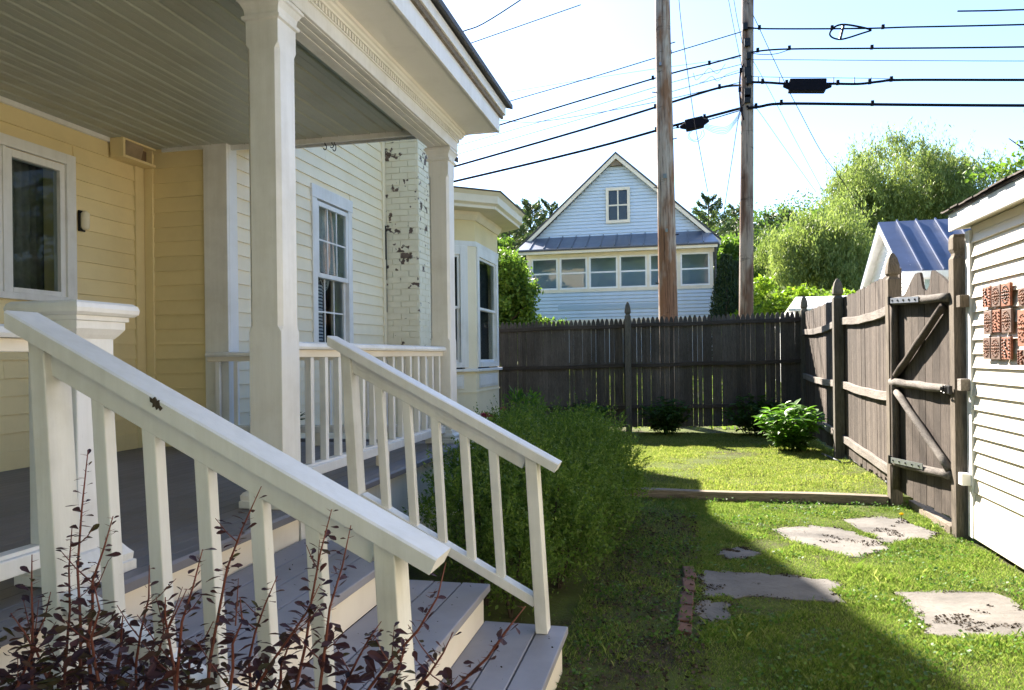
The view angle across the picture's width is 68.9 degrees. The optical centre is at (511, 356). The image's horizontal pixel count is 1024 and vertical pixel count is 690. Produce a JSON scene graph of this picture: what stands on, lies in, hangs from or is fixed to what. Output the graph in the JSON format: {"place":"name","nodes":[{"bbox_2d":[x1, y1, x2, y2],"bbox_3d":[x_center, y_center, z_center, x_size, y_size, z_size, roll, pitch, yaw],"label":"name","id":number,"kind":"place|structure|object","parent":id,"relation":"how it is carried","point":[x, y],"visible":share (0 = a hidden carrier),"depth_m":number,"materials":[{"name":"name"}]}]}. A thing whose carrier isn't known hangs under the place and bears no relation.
{"place":"outdoors","nodes":[
{"label":"outdoors","id":0,"kind":"place"},
{"bbox_2d":[679,2,707,191],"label":"overhead cable","id":1,"kind":"object","parent":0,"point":[690,95],"visible":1,"depth_m":14.57,"materials":[{"name":"black rubber"}]},
{"bbox_2d":[408,340,1023,689],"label":"ground","id":2,"kind":"structure","parent":0,"point":[563,602],"depth_m":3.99,"materials":[{"name":"plant"}]},
{"bbox_2d":[0,96,457,471],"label":"yellow house","id":3,"kind":"structure","parent":2,"relation":"on","point":[163,246],"depth_m":6.10,"materials":[{"name":"paint"}]},
{"bbox_2d":[0,132,77,300],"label":"window","id":4,"kind":"structure","parent":3,"relation":"in","point":[21,173],"depth_m":5.38,"materials":[{"name":"white paint"}]},
{"bbox_2d":[78,210,89,231],"bbox_3d":[-3.172,-1.009,5.544,0.068,0.155,0.060,-1,0,13],"label":"wall lamp","id":5,"kind":"object","parent":3,"relation":"attached to","point":[83,221],"visible":1,"depth_m":5.52,"materials":[{"name":"white metal"}]},
{"bbox_2d":[110,137,155,168],"bbox_3d":[-3.036,-1.635,5.993,0.124,0.153,0.370,-1,0,13],"label":"vent hood","id":6,"kind":"object","parent":3,"relation":"attached to","point":[127,150],"visible":1,"depth_m":5.90,"materials":[{"name":"yellow paint"}]},
{"bbox_2d":[0,0,512,686],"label":"porch","id":7,"kind":"object","parent":3,"relation":"attached to","point":[272,86],"visible":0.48,"depth_m":4.05,"materials":[{"name":"grey paint"}]},
{"bbox_2d":[0,324,39,581],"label":"porch railing","id":8,"kind":"object","parent":7,"relation":"on","point":[12,561],"visible":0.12,"depth_m":2.07,"materials":[{"name":"white paint"}]},
{"bbox_2d":[205,352,430,445],"bbox_3d":[-1.531,0.327,5.906,1.825,0.746,0.104,-1,0,6],"label":"porch railing","id":9,"kind":"object","parent":7,"relation":"on","point":[217,358],"visible":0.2,"depth_m":5.94,"materials":[{"name":"white paint"}]},
{"bbox_2d":[299,342,446,473],"bbox_3d":[-0.805,0.298,4.627,0.104,0.747,2.332,-1,0,13],"label":"porch railing","id":10,"kind":"object","parent":7,"relation":"on","point":[323,352],"visible":0.6,"depth_m":4.31,"materials":[{"name":"white paint"}]},
{"bbox_2d":[318,283,322,341],"bbox_3d":[-2.031,-0.455,7.764,0.062,0.620,0.360,-1,0,13],"label":"striped cloth","id":11,"kind":"object","parent":3,"relation":"hanging from","point":[320,297],"visible":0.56,"depth_m":7.81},
{"bbox_2d":[309,183,353,342],"bbox_3d":[-1.939,-0.874,7.875,0.200,1.705,0.960,-1,0,13],"label":"window","id":12,"kind":"structure","parent":3,"relation":"in","point":[331,213],"depth_m":7.99,"materials":[{"name":"white paint"}]},
{"bbox_2d":[428,185,525,448],"bbox_3d":[-0.583,-0.558,11.020,1.302,3.690,3.798,-1,0,13],"label":"bay window","id":13,"kind":"structure","parent":3,"relation":"attached to","point":[484,219],"depth_m":10.35,"materials":[{"name":"white paint"}]},
{"bbox_2d":[454,245,468,367],"bbox_3d":[-0.981,-0.683,10.117,0.806,1.670,0.090,-1,0,-26],"label":"window","id":14,"kind":"structure","parent":13,"relation":"in","point":[462,361],"depth_m":10.23,"materials":[{"name":"white paint"}]},
{"bbox_2d":[476,247,498,366],"bbox_3d":[-0.374,-0.690,10.973,0.090,1.670,1.210,-1,0,13],"label":"window","id":15,"kind":"structure","parent":13,"relation":"in","point":[482,256],"depth_m":11.28,"materials":[{"name":"white paint"}]},
{"bbox_2d":[0,449,525,689],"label":"barberry shrub","id":16,"kind":"object","parent":2,"relation":"on","point":[81,675],"visible":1,"depth_m":1.37,"materials":[{"name":"purple plant"}]},
{"bbox_2d":[5,539,567,689],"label":"porch steps","id":17,"kind":"structure","parent":2,"relation":"on","point":[527,658],"depth_m":2.75,"materials":[{"name":"grey paint"}]},
{"bbox_2d":[4,310,450,689],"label":"stair railing","id":18,"kind":"object","parent":17,"relation":"on","point":[62,361],"visible":0.79,"depth_m":1.75,"materials":[{"name":"white paint"}]},
{"bbox_2d":[327,336,561,633],"bbox_3d":[-0.293,0.522,3.194,1.013,1.241,0.104,-1,0,13],"label":"stair railing","id":19,"kind":"object","parent":17,"relation":"on","point":[466,424],"visible":0.94,"depth_m":3.17,"materials":[{"name":"white paint"}]},
{"bbox_2d":[385,139,430,438],"bbox_3d":[-1.306,-1.104,9.479,0.451,4.900,0.598,-1,0,13],"label":"brick chimney","id":20,"kind":"object","parent":2,"relation":"on","point":[407,242],"visible":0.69,"depth_m":9.24,"materials":[{"name":"white brick"}]},
{"bbox_2d":[497,234,514,252],"bbox_3d":[-0.893,-2.001,26.759,3.329,5.417,3.809,-1,0,13],"label":"broadleaf tree","id":21,"kind":"object","parent":2,"relation":"on","point":[507,242],"visible":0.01,"depth_m":27.14,"materials":[{"name":"green plant"}]},
{"bbox_2d":[498,224,533,263],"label":"pine tree","id":22,"kind":"object","parent":2,"relation":"on","point":[522,230],"visible":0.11,"depth_m":58.75,"materials":[{"name":"green plant"}]},
{"bbox_2d":[498,197,548,281],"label":"pine tree","id":23,"kind":"object","parent":2,"relation":"on","point":[535,208],"visible":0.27,"depth_m":62.43,"materials":[{"name":"green plant"}]},
{"bbox_2d":[504,387,547,413],"bbox_3d":[0.177,0.803,8.602,0.519,0.972,0.328,-1,0,13],"label":"bush","id":24,"kind":"object","parent":2,"relation":"on","point":[533,395],"visible":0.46,"depth_m":8.57,"materials":[{"name":"green plant"}]},
{"bbox_2d":[401,387,657,620],"bbox_3d":[0.298,0.787,5.656,1.616,1.126,4.449,-1,0,5],"label":"feathery bush","id":25,"kind":"object","parent":2,"relation":"on","point":[585,480],"visible":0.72,"depth_m":4.29,"materials":[{"name":"green plant"}]},
{"bbox_2d":[497,246,568,355],"bbox_3d":[-0.387,-1.714,24.988,3.760,5.102,3.784,-1,0,-24],"label":"broadleaf tree","id":26,"kind":"object","parent":2,"relation":"on","point":[517,292],"visible":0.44,"depth_m":24.24,"materials":[{"name":"green plant"}]},
{"bbox_2d":[533,197,557,230],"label":"pine tree","id":27,"kind":"object","parent":2,"relation":"on","point":[553,206],"visible":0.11,"depth_m":70.72,"materials":[{"name":"green plant"}]},
{"bbox_2d":[559,400,614,422],"bbox_3d":[1.203,0.988,12.055,0.966,0.582,0.932,-1,0,13],"label":"broadleaf bush","id":28,"kind":"object","parent":2,"relation":"on","point":[601,410],"visible":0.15,"depth_m":12.01,"materials":[{"name":"green plant"}]},
{"bbox_2d":[516,151,721,362],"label":"blue house","id":29,"kind":"structure","parent":2,"relation":"on","point":[588,247],"depth_m":29.91,"materials":[{"name":"wood"}]},
{"bbox_2d":[531,258,557,289],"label":"window","id":30,"kind":"structure","parent":29,"relation":"in","point":[532,260],"depth_m":29.95,"materials":[{"name":"white wood"}]},
{"bbox_2d":[560,257,586,289],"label":"window","id":31,"kind":"structure","parent":29,"relation":"in","point":[585,258],"depth_m":29.74,"materials":[{"name":"white wood"}]},
{"bbox_2d":[589,256,617,288],"bbox_3d":[3.613,-3.336,29.518,1.114,1.263,0.060,-1,0,13],"label":"window","id":32,"kind":"structure","parent":29,"relation":"in","point":[590,272],"depth_m":29.50,"materials":[{"name":"white wood"}]},
{"bbox_2d":[606,186,629,223],"bbox_3d":[4.301,-6.149,30.308,0.966,1.443,0.138,-1,0,13],"label":"window","id":33,"kind":"structure","parent":29,"relation":"in","point":[617,198],"depth_m":30.28,"materials":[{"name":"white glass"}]},
{"bbox_2d":[619,254,646,287],"bbox_3d":[4.751,-3.350,29.262,1.054,1.263,0.060,-1,0,13],"label":"window","id":34,"kind":"structure","parent":29,"relation":"in","point":[645,270],"depth_m":29.22,"materials":[{"name":"white wood"}]},
{"bbox_2d":[680,252,709,285],"bbox_3d":[7.048,-3.378,28.745,1.097,1.263,0.060,-1,0,13],"label":"window","id":35,"kind":"structure","parent":29,"relation":"in","point":[708,253],"depth_m":28.71,"materials":[{"name":"white wood"}]},
{"bbox_2d":[561,510,715,689],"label":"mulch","id":36,"kind":"object","parent":2,"relation":"on","point":[694,665],"visible":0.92,"depth_m":3.82,"materials":[{"name":"plant"}]},
{"bbox_2d":[499,296,807,431],"bbox_3d":[1.562,0.246,12.363,6.288,2.330,0.136,-1,0,13],"label":"picket fence","id":37,"kind":"object","parent":2,"relation":"on","point":[547,352],"visible":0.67,"depth_m":12.21,"materials":[{"name":"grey wood"}]},
{"bbox_2d":[636,396,691,434],"bbox_3d":[2.390,0.946,11.751,0.922,0.635,0.928,-1,0,13],"label":"broadleaf bush","id":38,"kind":"object","parent":2,"relation":"on","point":[665,419],"visible":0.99,"depth_m":11.66,"materials":[{"name":"green plant"}]},
{"bbox_2d":[652,0,678,403],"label":"utility pole","id":39,"kind":"object","parent":2,"relation":"on","point":[667,281],"visible":0.83,"depth_m":13.19,"materials":[{"name":"brown wood"}]},
{"bbox_2d":[569,364,789,429],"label":"grass","id":40,"kind":"structure","parent":2,"relation":"on","point":[723,427],"depth_m":13.84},
{"bbox_2d":[677,622,691,635],"bbox_3d":[0.826,1.334,3.590,0.081,0.080,0.122,-1,0,13],"label":"edging brick","id":41,"kind":"object","parent":2,"relation":"on","point":[683,627],"visible":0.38,"depth_m":3.57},
{"bbox_2d":[677,605,692,623],"bbox_3d":[0.882,1.333,3.792,0.070,0.072,0.230,-1,0,16],"label":"edging brick","id":42,"kind":"object","parent":2,"relation":"on","point":[684,608],"visible":0.41,"depth_m":3.77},
{"bbox_2d":[680,591,693,605],"bbox_3d":[0.946,1.333,4.024,0.080,0.078,0.231,-1,0,13],"label":"edging brick","id":43,"kind":"object","parent":2,"relation":"on","point":[689,600],"visible":0.49,"depth_m":4.01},
{"bbox_2d":[682,577,695,592],"bbox_3d":[1.009,1.332,4.266,0.075,0.077,0.230,-1,0,10],"label":"edging brick","id":44,"kind":"object","parent":2,"relation":"on","point":[686,583],"visible":0.56,"depth_m":4.26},
{"bbox_2d":[497,187,911,306],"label":"hillside wood","id":45,"kind":"object","parent":2,"relation":"on","point":[778,210],"depth_m":120.34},
{"bbox_2d":[695,600,731,624],"bbox_3d":[1.038,1.327,3.824,0.203,0.044,0.374,-1,0,13],"label":"flagstone","id":46,"kind":"object","parent":2,"relation":"on","point":[712,610],"visible":0.53,"depth_m":3.85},
{"bbox_2d":[689,190,738,238],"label":"pine tree","id":47,"kind":"object","parent":2,"relation":"on","point":[714,213],"visible":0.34,"depth_m":59.59,"materials":[{"name":"green plant"}]},
{"bbox_2d":[708,253,738,352],"bbox_3d":[7.479,-1.546,25.995,1.307,4.149,1.306,-1,0,13],"label":"cedar tree","id":48,"kind":"object","parent":2,"relation":"on","point":[724,269],"visible":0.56,"depth_m":25.75,"materials":[{"name":"green plant"}]},
{"bbox_2d":[716,547,760,559],"bbox_3d":[1.488,1.322,4.952,0.317,0.044,0.238,-1,0,-25],"label":"flagstone","id":49,"kind":"object","parent":2,"relation":"on","point":[734,554],"visible":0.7,"depth_m":4.93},
{"bbox_2d":[717,203,762,246],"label":"pine tree","id":50,"kind":"object","parent":2,"relation":"on","point":[733,213],"visible":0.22,"depth_m":71.69,"materials":[{"name":"green plant"}]},
{"bbox_2d":[713,233,767,311],"bbox_3d":[11.022,-3.170,38.695,5.126,6.664,4.727,-1,0,-37],"label":"broadleaf tree","id":51,"kind":"object","parent":2,"relation":"on","point":[729,245],"visible":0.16,"depth_m":37.71,"materials":[{"name":"green plant"}]},
{"bbox_2d":[739,0,753,357],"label":"utility pole","id":52,"kind":"object","parent":2,"relation":"on","point":[746,246],"visible":0.79,"depth_m":16.43,"materials":[{"name":"brown wood"}]},
{"bbox_2d":[459,72,738,153],"bbox_3d":[0.775,-5.718,18.866,10.103,1.329,0.559,-1,0,26],"label":"overhead cable","id":53,"kind":"object","parent":52,"relation":"attached to","point":[598,113],"visible":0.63,"depth_m":18.52,"materials":[{"name":"black rubber"}]},
{"bbox_2d":[458,64,740,145],"bbox_3d":[0.775,-5.925,18.864,10.102,1.269,0.555,-1,0,26],"label":"overhead cable","id":54,"kind":"object","parent":52,"relation":"attached to","point":[592,106],"visible":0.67,"depth_m":18.53,"materials":[{"name":"black rubber"}]},
{"bbox_2d":[454,105,748,182],"bbox_3d":[0.834,-5.006,18.968,10.126,1.194,0.820,-1,0,26],"label":"overhead cable","id":55,"kind":"object","parent":52,"relation":"attached to","point":[607,144],"visible":0.56,"depth_m":18.73,"materials":[{"name":"black rubber"}]},
{"bbox_2d":[454,84,748,167],"bbox_3d":[0.830,-5.483,18.966,10.124,1.548,0.815,-1,0,26],"label":"overhead cable","id":56,"kind":"object","parent":52,"relation":"attached to","point":[609,121],"visible":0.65,"depth_m":18.66,"materials":[{"name":"black rubber"}]},
{"bbox_2d":[465,55,740,135],"bbox_3d":[0.789,-6.156,18.884,10.114,1.243,0.622,-1,0,26],"label":"overhead cable","id":57,"kind":"object","parent":52,"relation":"attached to","point":[653,77],"visible":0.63,"depth_m":18.21,"materials":[{"name":"black rubber"}]},
{"bbox_2d":[500,82,738,122],"bbox_3d":[1.917,-6.252,18.454,7.671,0.612,0.344,-1,0,30],"label":"overhead cable","id":58,"kind":"object","parent":52,"relation":"attached to","point":[622,108],"visible":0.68,"depth_m":17.95,"materials":[{"name":"black rubber"}]},
{"bbox_2d":[510,29,747,100],"bbox_3d":[0.744,-6.703,18.795,10.106,1.198,0.415,-1,0,26],"label":"overhead cable","id":59,"kind":"object","parent":52,"relation":"attached to","point":[627,66],"visible":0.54,"depth_m":17.97,"materials":[{"name":"black rubber"}]},
{"bbox_2d":[673,109,747,128],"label":"overhead cable","id":60,"kind":"object","parent":52,"relation":"attached to","point":[676,127],"visible":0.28,"depth_m":17.26,"materials":[{"name":"black rubber"}]},
{"bbox_2d":[680,116,708,131],"bbox_3d":[4.062,-5.185,16.630,0.640,0.284,0.220,-1,0,13],"label":"splice box","id":61,"kind":"object","parent":60,"relation":"hanging from","point":[688,125],"visible":0.97,"depth_m":16.54,"materials":[{"name":"black plastic"}]},
{"bbox_2d":[754,17,874,228],"bbox_3d":[6.622,-5.308,16.557,2.861,4.982,0.108,-1,0,-5],"label":"overhead cable","id":62,"kind":"object","parent":52,"relation":"attached to","point":[811,133],"visible":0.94,"depth_m":16.58,"materials":[{"name":"black rubber"}]},
{"bbox_2d":[751,59,959,60],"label":"overhead cable","id":63,"kind":"object","parent":52,"relation":"attached to","point":[864,60],"visible":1,"depth_m":15.81,"materials":[{"name":"black rubber"}]},
{"bbox_2d":[748,99,1023,109],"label":"overhead cable","id":64,"kind":"object","parent":52,"relation":"attached to","point":[781,102],"visible":1,"depth_m":15.78,"materials":[{"name":"black rubber"}]},
{"bbox_2d":[748,24,1023,29],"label":"overhead cable","id":65,"kind":"object","parent":52,"relation":"attached to","point":[832,26],"visible":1,"depth_m":15.77,"materials":[{"name":"black rubber"}]},
{"bbox_2d":[829,23,871,39],"bbox_3d":[7.205,-6.938,15.908,0.854,0.354,0.058,-1,0,13],"label":"cable loop","id":66,"kind":"object","parent":65,"relation":"attached to","point":[843,25],"visible":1,"depth_m":15.91,"materials":[{"name":"black rubber"}]},
{"bbox_2d":[751,44,1023,52],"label":"overhead cable","id":67,"kind":"object","parent":52,"relation":"attached to","point":[871,47],"visible":1,"depth_m":15.77,"materials":[{"name":"black rubber"}]},
{"bbox_2d":[752,76,1023,85],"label":"overhead cable","id":68,"kind":"object","parent":52,"relation":"attached to","point":[837,82],"visible":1,"depth_m":15.76,"materials":[{"name":"black rubber"}]},
{"bbox_2d":[783,78,831,93],"bbox_3d":[6.367,-5.840,16.110,0.991,0.330,0.220,-1,0,13],"label":"splice box","id":69,"kind":"object","parent":68,"relation":"hanging from","point":[807,85],"visible":1,"depth_m":16.02,"materials":[{"name":"black plastic"}]},
{"bbox_2d":[614,487,888,504],"bbox_3d":[2.053,1.285,6.778,2.500,0.141,0.080,-1,0,13],"label":"edging timber","id":70,"kind":"object","parent":2,"relation":"on","point":[780,496],"visible":0.37,"depth_m":6.69,"materials":[{"name":"wood"}]},
{"bbox_2d":[721,393,781,436],"bbox_3d":[3.779,0.905,11.493,0.996,0.685,1.080,-1,0,30],"label":"broadleaf bush","id":71,"kind":"object","parent":2,"relation":"on","point":[748,420],"visible":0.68,"depth_m":11.40,"materials":[{"name":"green plant"}]},
{"bbox_2d":[756,212,779,242],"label":"pine tree","id":72,"kind":"object","parent":2,"relation":"on","point":[771,217],"visible":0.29,"depth_m":104.18,"materials":[{"name":"green plant"}]},
{"bbox_2d":[697,570,845,604],"bbox_3d":[1.466,1.322,4.247,0.838,0.043,0.567,-1,0,13],"label":"flagstone","id":73,"kind":"object","parent":2,"relation":"on","point":[741,584],"visible":0.67,"depth_m":4.24,"materials":[{"name":"stone"}]},
{"bbox_2d":[721,273,831,351],"bbox_3d":[8.784,-0.956,23.690,4.316,3.192,3.588,-1,0,13],"label":"maple tree","id":74,"kind":"object","parent":2,"relation":"on","point":[781,302],"visible":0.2,"depth_m":22.87,"materials":[{"name":"green plant"}]},
{"bbox_2d":[555,495,1023,689],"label":"clover","id":75,"kind":"object","parent":2,"relation":"on","point":[788,669],"visible":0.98,"depth_m":3.68,"materials":[{"name":"plant"}]},
{"bbox_2d":[752,398,830,451],"bbox_3d":[3.611,0.896,9.681,1.003,0.705,0.940,-1,0,13],"label":"broadleaf bush","id":76,"kind":"object","parent":2,"relation":"on","point":[795,434],"visible":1,"depth_m":9.56,"materials":[{"name":"green plant"}]},
{"bbox_2d":[753,185,884,302],"bbox_3d":[13.881,-3.312,34.030,6.604,8.116,6.383,-1,0,-44],"label":"willow tree","id":77,"kind":"object","parent":2,"relation":"on","point":[828,251],"visible":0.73,"depth_m":32.31,"materials":[{"name":"green plant"}]},
{"bbox_2d":[773,525,888,557],"bbox_3d":[2.270,1.312,5.305,0.609,0.044,0.895,-1,0,-21],"label":"flagstone","id":78,"kind":"object","parent":2,"relation":"on","point":[812,534],"visible":0.64,"depth_m":5.29,"materials":[{"name":"stone"}]},
{"bbox_2d":[780,294,903,369],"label":"white shed","id":79,"kind":"structure","parent":2,"relation":"on","point":[812,302],"depth_m":17.00,"materials":[{"name":"paint"}]},
{"bbox_2d":[802,253,902,505],"bbox_3d":[3.930,0.223,9.069,0.164,2.319,5.401,-1,0,13],"label":"side fence","id":80,"kind":"object","parent":2,"relation":"on","point":[846,376],"visible":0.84,"depth_m":8.25,"materials":[{"name":"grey wood"}]},
{"bbox_2d":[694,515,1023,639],"bbox_3d":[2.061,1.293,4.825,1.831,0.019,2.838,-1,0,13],"label":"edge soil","id":81,"kind":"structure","parent":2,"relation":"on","point":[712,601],"depth_m":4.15,"materials":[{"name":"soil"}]},
{"bbox_2d":[843,516,937,543],"bbox_3d":[2.829,1.306,5.571,0.560,0.044,0.903,-1,0,-3],"label":"flagstone","id":82,"kind":"object","parent":2,"relation":"on","point":[906,530],"visible":0.68,"depth_m":5.60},
{"bbox_2d":[811,116,1019,260],"bbox_3d":[22.439,-6.876,42.069,10.902,13.967,11.987,-1,0,13],"label":"willow tree","id":83,"kind":"object","parent":2,"relation":"on","point":[937,188],"visible":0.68,"depth_m":39.64,"materials":[{"name":"green plant"}]},
{"bbox_2d":[860,218,970,293],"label":"blue roof house","id":84,"kind":"structure","parent":2,"relation":"on","point":[915,246],"depth_m":19.49,"materials":[{"name":"metal"}]},
{"bbox_2d":[909,500,951,534],"bbox_3d":[3.339,1.284,5.910,0.090,0.110,1.010,-1,0,13],"label":"gate sill timber","id":85,"kind":"object","parent":2,"relation":"on","point":[933,515],"visible":0.41,"depth_m":5.85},
{"bbox_2d":[948,234,970,538],"bbox_3d":[3.208,0.258,5.347,0.100,2.265,0.100,-1,0,13],"label":"gate post","id":86,"kind":"object","parent":2,"relation":"on","point":[958,399],"visible":0.59,"depth_m":5.30,"materials":[{"name":"brown wood"}]},
{"bbox_2d":[887,270,951,517],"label":"plank gate","id":87,"kind":"structure","parent":86,"relation":"attached to","point":[919,459],"depth_m":5.90,"materials":[{"name":"brown wood"}]},
{"bbox_2d":[956,295,968,307],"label":"stop block","id":88,"kind":"structure","parent":86,"relation":"attached to","point":[962,301],"depth_m":5.19,"materials":[{"name":"beige wood"}]},
{"bbox_2d":[957,379,969,390],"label":"stop block","id":89,"kind":"structure","parent":86,"relation":"attached to","point":[963,384],"depth_m":5.19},
{"bbox_2d":[958,472,970,485],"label":"stop block","id":90,"kind":"structure","parent":86,"relation":"attached to","point":[964,478],"depth_m":5.19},
{"bbox_2d":[895,590,1023,640],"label":"flagstone","id":91,"kind":"object","parent":2,"relation":"on","point":[1000,610],"visible":0.71,"depth_m":3.79,"materials":[{"name":"stone"}]},
{"bbox_2d":[698,519,1023,631],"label":"stone litter","id":92,"kind":"object","parent":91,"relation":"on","point":[956,622],"visible":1,"depth_m":4.15,"materials":[{"name":"brown plant"}]},
{"bbox_2d":[941,168,1023,568],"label":"white outbuilding","id":93,"kind":"structure","parent":2,"relation":"on","point":[991,216],"depth_m":4.79,"materials":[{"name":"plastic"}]},
{"bbox_2d":[982,285,991,307],"bbox_3d":[3.094,-0.394,4.854,0.040,0.143,0.129,-1,0,13],"label":"relief tile","id":94,"kind":"object","parent":93,"relation":"attached to","point":[987,297],"visible":0.99,"depth_m":4.84,"materials":[{"name":"ceramic"}]},
{"bbox_2d":[983,336,990,358],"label":"relief tile","id":95,"kind":"object","parent":93,"relation":"attached to","point":[987,348],"visible":1,"depth_m":4.85,"materials":[{"name":"ceramic"}]},
{"bbox_2d":[983,309,993,333],"bbox_3d":[3.092,-0.228,4.842,0.040,0.160,0.128,-1,0,13],"label":"relief tile","id":96,"kind":"object","parent":93,"relation":"attached to","point":[988,321],"visible":1,"depth_m":4.83,"materials":[{"name":"ceramic"}]},
{"bbox_2d":[991,283,1000,306],"bbox_3d":[3.061,-0.389,4.712,0.040,0.146,0.129,-1,0,13],"label":"relief tile","id":97,"kind":"object","parent":93,"relation":"attached to","point":[996,296],"visible":1,"depth_m":4.70,"materials":[{"name":"ceramic"}]},
{"bbox_2d":[991,335,1001,359],"bbox_3d":[3.068,-0.059,4.725,0.040,0.154,0.138,-1,0,13],"label":"relief tile","id":98,"kind":"object","parent":93,"relation":"attached to","point":[996,347],"visible":1,"depth_m":4.71,"materials":[{"name":"ceramic"}]},
{"bbox_2d":[992,308,1001,332],"bbox_3d":[3.063,-0.231,4.708,0.040,0.153,0.113,-1,0,13],"label":"relief tile","id":99,"kind":"object","parent":93,"relation":"attached to","point":[997,320],"visible":1,"depth_m":4.69,"materials":[{"name":"ceramic"}]},
{"bbox_2d":[1001,281,1012,306],"bbox_3d":[3.029,-0.386,4.570,0.040,0.152,0.128,-1,0,13],"label":"relief tile","id":100,"kind":"object","parent":93,"relation":"attached to","point":[1007,294],"visible":1,"depth_m":4.54,"materials":[{"name":"ceramic"}]},
{"bbox_2d":[1001,335,1012,359],"bbox_3d":[3.034,-0.058,4.572,0.040,0.149,0.129,-1,0,13],"label":"relief tile","id":101,"kind":"object","parent":93,"relation":"attached to","point":[1007,348],"visible":1,"depth_m":4.55,"materials":[{"name":"ceramic"}]},
{"bbox_2d":[1001,307,1013,332],"bbox_3d":[3.030,-0.225,4.563,0.040,0.158,0.136,-1,0,13],"label":"relief tile","id":102,"kind":"object","parent":93,"relation":"attached to","point":[1007,321],"visible":1,"depth_m":4.54,"materials":[{"name":"ceramic"}]},
{"bbox_2d":[1017,310,1023,345],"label":"relief tile","id":103,"kind":"object","parent":93,"relation":"attached to","point":[1020,323],"visible":1,"depth_m":4.36,"materials":[{"name":"ceramic"}]},
{"bbox_2d":[957,138,1023,182],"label":"ash tree","id":104,"kind":"object","parent":2,"relation":"on","point":[994,170],"visible":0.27,"depth_m":14.66,"materials":[{"name":"green plant"}]},
{"bbox_2d":[988,155,1023,183],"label":"broadleaf tree","id":105,"kind":"object","parent":2,"relation":"on","point":[1008,161],"visible":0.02,"depth_m":49.90,"materials":[{"name":"green plant"}]},
{"bbox_2d":[443,0,1023,236],"label":"sky","id":106,"kind":"structure","parent":0,"point":[592,38],"materials":[{"name":"white"}]},
{"bbox_2d":[611,431,903,496],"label":"lawn grass","id":107,"kind":"structure","parent":0,"point":[705,440],"depth_m":8.35,"materials":[{"name":"plant"}]},
{"bbox_2d":[601,496,1003,564],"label":"lawn grass","id":108,"kind":"structure","parent":0,"point":[699,507],"depth_m":5.67,"materials":[{"name":"plant"}]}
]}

